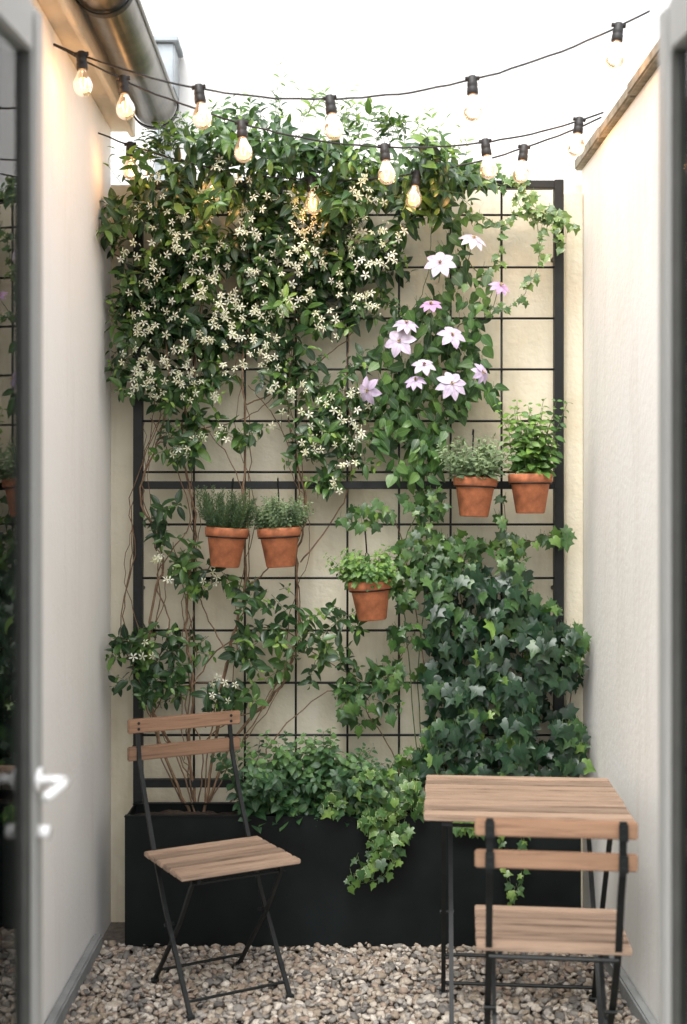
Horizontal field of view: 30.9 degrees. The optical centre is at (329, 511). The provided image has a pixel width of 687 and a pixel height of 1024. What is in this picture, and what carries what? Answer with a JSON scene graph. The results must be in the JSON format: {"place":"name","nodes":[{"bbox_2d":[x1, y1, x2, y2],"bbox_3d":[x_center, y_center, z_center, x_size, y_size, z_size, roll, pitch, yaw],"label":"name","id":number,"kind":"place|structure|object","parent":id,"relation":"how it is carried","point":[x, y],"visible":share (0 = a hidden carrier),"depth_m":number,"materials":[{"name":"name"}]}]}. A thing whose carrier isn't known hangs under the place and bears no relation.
{"place":"outdoors","nodes":[
{"label":"outdoors","id":0,"kind":"place"},
{"bbox_2d":[63,922,639,1023],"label":"ground","id":1,"kind":"structure","parent":0,"point":[115,931],"depth_m":4.34,"materials":[{"name":"beige gravel"}]},
{"bbox_2d":[30,5,41,1023],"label":"lock stile","id":2,"kind":"object","parent":1,"relation":"on","point":[36,517],"visible":0.39,"depth_m":2.37,"materials":[{"name":"grey paint"}]},
{"bbox_2d":[34,767,71,839],"bbox_3d":[-0.589,0.560,2.340,0.187,0.138,0.145,0,0,6],"label":"door handle","id":3,"kind":"structure","parent":2,"relation":"attached to","point":[60,783],"depth_m":2.37,"materials":[{"name":"metal"}]},
{"bbox_2d":[32,0,110,1023],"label":"wall","id":4,"kind":"structure","parent":1,"relation":"on","point":[76,573],"depth_m":4.23,"materials":[{"name":"white paint"}]},
{"bbox_2d":[37,0,134,136],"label":"roof eave","id":5,"kind":"object","parent":4,"relation":"on","point":[70,23],"visible":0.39,"depth_m":4.14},
{"bbox_2d":[76,0,178,129],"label":"roof gutter","id":6,"kind":"object","parent":5,"relation":"attached to","point":[123,31],"visible":0.88,"depth_m":4.17,"materials":[{"name":"silver metal"}]},
{"bbox_2d":[53,45,603,184],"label":"string lights","id":7,"kind":"object","parent":4,"relation":"attached to","point":[241,124],"visible":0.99,"depth_m":4.21,"materials":[{"name":"rubber"}]},
{"bbox_2d":[98,117,601,213],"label":"string lights","id":8,"kind":"object","parent":4,"relation":"attached to","point":[522,158],"visible":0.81,"depth_m":4.55,"materials":[{"name":"rubber"}]},
{"bbox_2d":[53,10,649,139],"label":"string lights","id":9,"kind":"object","parent":4,"relation":"attached to","point":[328,99],"visible":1,"depth_m":3.86,"materials":[{"name":"rubber"}]},
{"bbox_2d":[44,934,102,1023],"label":"plinth","id":10,"kind":"structure","parent":1,"relation":"on","point":[65,1000],"depth_m":4.11,"materials":[{"name":"grey concrete"}]},
{"bbox_2d":[127,709,300,1020],"bbox_3d":[-0.403,1.160,4.209,0.428,0.886,0.517,0,0,-29],"label":"folding chair","id":11,"kind":"object","parent":1,"relation":"on","point":[194,864],"visible":1,"depth_m":4.20,"materials":[{"name":"brown wood"}]},
{"bbox_2d":[111,185,580,921],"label":"back wall","id":12,"kind":"structure","parent":1,"relation":"on","point":[527,343],"depth_m":4.93,"materials":[{"name":"beige paint"}]},
{"bbox_2d":[133,179,563,801],"bbox_3d":[0.072,0.158,4.866,1.664,2.885,0.148,0,0,0],"label":"garden trellis","id":13,"kind":"object","parent":1,"relation":"on","point":[557,369],"visible":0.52,"depth_m":4.79,"materials":[{"name":"black metal"}]},
{"bbox_2d":[195,478,256,567],"bbox_3d":[-0.387,0.038,4.670,0.245,0.343,0.289,0,0,-10],"label":"hanging rosemary pot","id":14,"kind":"object","parent":13,"relation":"hanging from","point":[227,533],"visible":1,"depth_m":4.61,"materials":[{"name":"ceramic"}]},
{"bbox_2d":[245,478,315,567],"bbox_3d":[-0.178,0.038,4.679,0.266,0.343,0.284,0,0,-32],"label":"hanging thyme pot","id":15,"kind":"object","parent":13,"relation":"hanging from","point":[278,527],"visible":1,"depth_m":4.61,"materials":[{"name":"ceramic"}]},
{"bbox_2d":[96,61,502,811],"bbox_3d":[-0.152,-0.257,4.661,1.615,2.946,0.588,0,0,0],"label":"star jasmine plant","id":16,"kind":"object","parent":13,"relation":"attached to","point":[336,265],"visible":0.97,"depth_m":4.71,"materials":[{"name":"green plant"}]},
{"bbox_2d":[323,531,408,620],"bbox_3d":[0.133,0.237,4.671,0.287,0.343,0.283,0,0,23],"label":"hanging oregano pot","id":17,"kind":"object","parent":13,"relation":"hanging from","point":[368,585],"visible":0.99,"depth_m":4.61,"materials":[{"name":"ceramic"}]},
{"bbox_2d":[434,429,516,516],"bbox_3d":[0.538,-0.153,4.685,0.310,0.341,0.339,2,0,0],"label":"hanging sage pot","id":18,"kind":"object","parent":13,"relation":"hanging from","point":[475,480],"visible":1,"depth_m":4.61,"materials":[{"name":"ceramic"}]},
{"bbox_2d":[441,161,580,318],"bbox_3d":[0.651,-1.053,4.758,0.629,0.623,0.094,0,0,0],"label":"climbing ivy vine","id":19,"kind":"object","parent":13,"relation":"attached to","point":[560,218],"visible":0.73,"depth_m":4.75,"materials":[{"name":"green plant"}]},
{"bbox_2d":[493,398,572,513],"bbox_3d":[0.780,-0.212,4.656,0.282,0.435,0.264,0,0,39],"label":"hanging mint pot","id":20,"kind":"object","parent":13,"relation":"hanging from","point":[530,482],"visible":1,"depth_m":4.61,"materials":[{"name":"ceramic"}]},
{"bbox_2d":[124,802,580,945],"bbox_3d":[0.085,1.359,4.676,1.684,0.481,0.221,0,0,0],"label":"planter box","id":21,"kind":"object","parent":1,"relation":"on","point":[314,901],"visible":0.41,"depth_m":4.57,"materials":[{"name":"black metal"}]},
{"bbox_2d":[210,727,410,833],"bbox_3d":[-0.067,0.986,4.639,0.764,0.389,0.474,0,0,0],"label":"mint shrub plant","id":22,"kind":"object","parent":21,"relation":"in","point":[288,785],"visible":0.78,"depth_m":4.57,"materials":[{"name":"green plant"}]},
{"bbox_2d":[319,763,530,905],"bbox_3d":[0.348,1.182,4.581,0.780,0.531,0.246,0,0,0],"label":"trailing ivy plant","id":23,"kind":"object","parent":21,"relation":"in","point":[402,795],"visible":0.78,"depth_m":4.51,"materials":[{"name":"green plant"}]},
{"bbox_2d":[359,209,509,794],"bbox_3d":[0.401,0.025,4.729,0.582,2.371,0.280,0,0,0],"label":"clematis plant","id":24,"kind":"object","parent":21,"relation":"in","point":[402,421],"visible":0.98,"depth_m":4.70,"materials":[{"name":"green plant"}]},
{"bbox_2d":[334,485,595,787],"bbox_3d":[0.515,0.552,4.691,0.996,1.320,0.397,0,0,0],"label":"ivy plant","id":25,"kind":"object","parent":21,"relation":"in","point":[520,618],"visible":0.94,"depth_m":4.67,"materials":[{"name":"green plant"}]},
{"bbox_2d":[424,775,634,1023],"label":"folding table","id":26,"kind":"object","parent":1,"relation":"on","point":[449,800],"visible":0.88,"depth_m":3.85,"materials":[{"name":"brown wood"}]},
{"bbox_2d":[475,817,637,1023],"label":"folding chair","id":27,"kind":"object","parent":1,"relation":"on","point":[500,929],"visible":1,"depth_m":3.25,"materials":[{"name":"brown wood"}]},
{"bbox_2d":[564,192,582,906],"bbox_3d":[0.962,0.195,4.908,0.073,2.910,0.046,0,0,0],"label":"wall pilaster","id":28,"kind":"object","parent":1,"relation":"on","point":[573,421],"depth_m":4.88,"materials":[{"name":"beige paint"}]},
{"bbox_2d":[581,906,657,1023],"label":"plinth","id":29,"kind":"structure","parent":1,"relation":"on","point":[636,1005],"depth_m":3.99,"materials":[{"name":"grey concrete"}]},
{"bbox_2d":[581,67,658,1023],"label":"wall","id":30,"kind":"structure","parent":1,"relation":"on","point":[620,181],"depth_m":4.18,"materials":[{"name":"white paint"}]},
{"bbox_2d":[574,40,658,170],"bbox_3d":[1.119,-1.380,3.621,0.301,0.046,2.637,0,0,0],"label":"wall coping","id":31,"kind":"object","parent":30,"relation":"on","point":[646,70],"depth_m":4.17,"materials":[{"name":"wood"}]},
{"bbox_2d":[659,4,671,1023],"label":"lock stile","id":32,"kind":"object","parent":1,"relation":"on","point":[665,50],"visible":0.44,"depth_m":2.38,"materials":[{"name":"grey paint"}]},
{"bbox_3d":[-0.616,1.490,2.086,0.044,0.179,0.556,0,0,6],"label":"bottom rail","id":33,"kind":"object","parent":1,"relation":"on","visible":0},
{"bbox_2d":[0,32,17,1023],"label":"glass pane","id":34,"kind":"object","parent":33,"relation":"on","point":[8,532],"visible":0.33,"depth_m":2.30,"materials":[{"name":"clear"}]},
{"bbox_2d":[18,50,30,1023],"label":"glazing bead","id":35,"kind":"object","parent":33,"relation":"on","point":[24,536],"visible":0.59,"depth_m":2.35,"materials":[{"name":"black metal"}]},
{"bbox_3d":[0.698,1.490,2.086,0.044,0.179,0.557,0,0,-7],"label":"bottom rail","id":36,"kind":"object","parent":1,"relation":"on","visible":0},
{"bbox_2d":[671,50,683,1023],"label":"glazing bead","id":37,"kind":"object","parent":36,"relation":"on","point":[677,536],"visible":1,"depth_m":2.35,"materials":[{"name":"black metal"}]},
{"bbox_2d":[684,48,686,1023],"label":"glass pane","id":38,"kind":"object","parent":36,"relation":"on","point":[685,536],"visible":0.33,"depth_m":2.35,"materials":[{"name":"white"}]},
{"bbox_2d":[111,0,669,184],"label":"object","id":39,"kind":"structure","parent":0,"point":[369,47],"depth_m":5.70,"materials":[{"name":"white"}]},
{"bbox_2d":[154,36,183,179],"bbox_3d":[-0.755,-1.593,5.585,0.170,1.025,0.210,0,0,0],"label":"rainwater hopper","id":40,"kind":"object","parent":39,"relation":"attached to","point":[170,50],"visible":0.34,"depth_m":5.51,"materials":[{"name":"grey metal"}]},
{"label":"hinge stile","id":41,"kind":"object","parent":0,"visible":0},
{"bbox_2d":[0,0,31,50],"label":"top rail","id":42,"kind":"object","parent":41,"relation":"attached to","point":[16,23],"visible":0.83,"depth_m":2.29,"materials":[{"name":"grey paint"}]},
{"bbox_3d":[0.735,0.302,1.765,0.048,2.555,0.090,0,0,-6],"label":"hinge stile","id":43,"kind":"object","parent":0,"visible":0},
{"bbox_2d":[670,0,686,50],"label":"top rail","id":44,"kind":"object","parent":43,"relation":"attached to","point":[678,24],"visible":1,"depth_m":2.32,"materials":[{"name":"grey paint"}]}
]}

